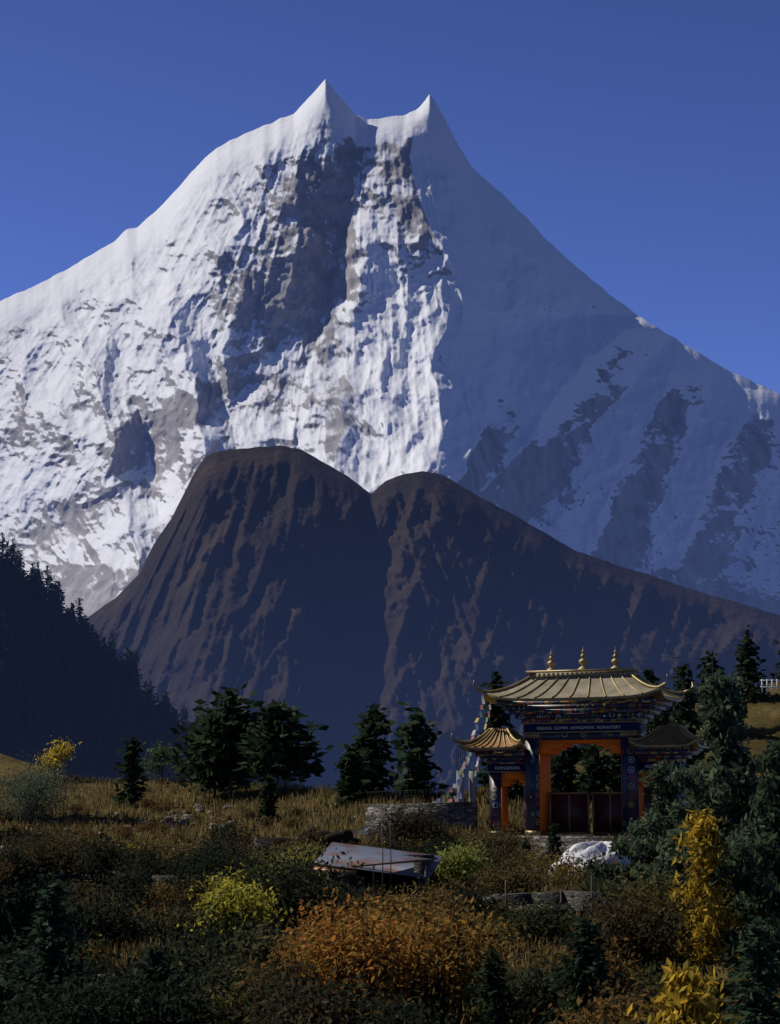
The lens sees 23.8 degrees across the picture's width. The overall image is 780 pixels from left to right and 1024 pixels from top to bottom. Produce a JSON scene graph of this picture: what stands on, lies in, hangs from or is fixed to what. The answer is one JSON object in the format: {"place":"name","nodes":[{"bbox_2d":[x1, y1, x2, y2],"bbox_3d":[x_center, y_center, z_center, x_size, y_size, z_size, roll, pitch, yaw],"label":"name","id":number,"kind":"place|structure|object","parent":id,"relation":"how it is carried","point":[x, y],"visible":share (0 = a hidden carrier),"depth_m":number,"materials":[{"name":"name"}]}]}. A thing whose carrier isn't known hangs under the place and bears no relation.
{"place":"outdoors","nodes":[
{"label":"outdoors","id":0,"kind":"place"},
{"bbox_2d":[0,606,173,779],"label":"forest hill terrain","id":1,"kind":"structure","parent":0,"point":[17,737],"depth_m":1321.00,"materials":[{"name":"green plant"}]},
{"bbox_2d":[0,532,306,788],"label":"forest trees","id":2,"kind":"object","parent":1,"relation":"on","point":[33,605],"visible":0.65,"depth_m":1395.47,"materials":[{"name":"green plant"}]},
{"bbox_2d":[0,79,779,619],"bbox_3d":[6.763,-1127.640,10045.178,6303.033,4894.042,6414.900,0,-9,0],"label":"snowy mountain","id":3,"kind":"structure","parent":0,"point":[326,273],"depth_m":11614.67,"materials":[{"name":"white snow"}]},
{"bbox_2d":[0,681,779,1023],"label":"ground","id":4,"kind":"structure","parent":0,"point":[762,719],"depth_m":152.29,"materials":[{"name":"plant"}]},
{"bbox_2d":[1,804,358,854],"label":"stones","id":5,"kind":"object","parent":4,"relation":"on","point":[179,821],"visible":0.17,"depth_m":135.43,"materials":[{"name":"grey stone"}]},
{"bbox_2d":[0,802,602,992],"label":"stone walls","id":6,"kind":"structure","parent":4,"relation":"on","point":[466,813],"depth_m":98.82,"materials":[{"name":"grey stone"}]},
{"bbox_2d":[300,827,330,847],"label":"shrub","id":7,"kind":"object","parent":4,"relation":"on","point":[326,831],"visible":0.2,"depth_m":93.42,"materials":[{"name":"grey"}]},
{"bbox_2d":[320,829,359,848],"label":"yak","id":8,"kind":"object","parent":4,"relation":"on","point":[345,836],"visible":0.54,"depth_m":91.37,"materials":[{"name":"grey"}]},
{"bbox_2d":[0,733,748,1023],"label":"shrubs","id":9,"kind":"object","parent":4,"relation":"on","point":[349,956],"visible":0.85,"depth_m":40.99,"materials":[{"name":"green plant"}]},
{"bbox_2d":[313,827,442,901],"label":"stone hut","id":10,"kind":"structure","parent":4,"relation":"on","point":[394,868],"depth_m":61.27,"materials":[{"name":"stone"}]},
{"bbox_2d":[0,663,779,1023],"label":"trees","id":11,"kind":"object","parent":4,"relation":"on","point":[736,821],"visible":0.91,"depth_m":39.90,"materials":[{"name":"green plant"}]},
{"bbox_2d":[34,624,779,822],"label":"ridge trees","id":12,"kind":"object","parent":4,"relation":"on","point":[226,748],"visible":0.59,"depth_m":146.40,"materials":[{"name":"green plant"}]},
{"bbox_2d":[483,876,604,919],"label":"stone wall","id":13,"kind":"structure","parent":4,"relation":"on","point":[570,907],"depth_m":56.91,"materials":[{"name":"stone"}]},
{"bbox_2d":[368,650,779,804],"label":"posts and poles","id":14,"kind":"object","parent":4,"relation":"on","point":[472,788],"visible":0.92,"depth_m":104.35,"materials":[{"name":"brown wood"}]},
{"bbox_2d":[352,695,491,835],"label":"prayer flags","id":15,"kind":"object","parent":14,"relation":"hanging from","point":[460,780],"visible":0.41,"depth_m":100.17,"materials":[{"name":"fabric"}]},
{"bbox_2d":[451,647,708,856],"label":"temple gate","id":16,"kind":"structure","parent":4,"relation":"on","point":[631,701],"depth_m":96.22,"materials":[{"name":"orange"}]},
{"bbox_2d":[495,766,519,769],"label":"sign lettering","id":17,"kind":"object","parent":16,"relation":"attached to","point":[507,769],"visible":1,"depth_m":97.39,"materials":[{"name":"beige paint"}]},
{"bbox_2d":[537,725,620,729],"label":"sign lettering","id":18,"kind":"object","parent":16,"relation":"attached to","point":[578,727],"visible":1,"depth_m":95.92,"materials":[{"name":"beige"}]},
{"bbox_2d":[549,841,639,882],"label":"tarp-covered stack","id":19,"kind":"object","parent":4,"relation":"on","point":[591,848],"visible":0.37,"depth_m":71.00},
{"bbox_2d":[0,0,779,393],"label":"sky","id":20,"kind":"structure","parent":0,"point":[640,139],"materials":[{"name":"blue"}]},
{"bbox_2d":[88,445,779,794],"bbox_3d":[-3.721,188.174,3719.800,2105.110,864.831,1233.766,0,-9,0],"label":"hill terrain","id":21,"kind":"structure","parent":0,"point":[335,600],"depth_m":3944.15,"materials":[{"name":"brown stone"}]}
]}

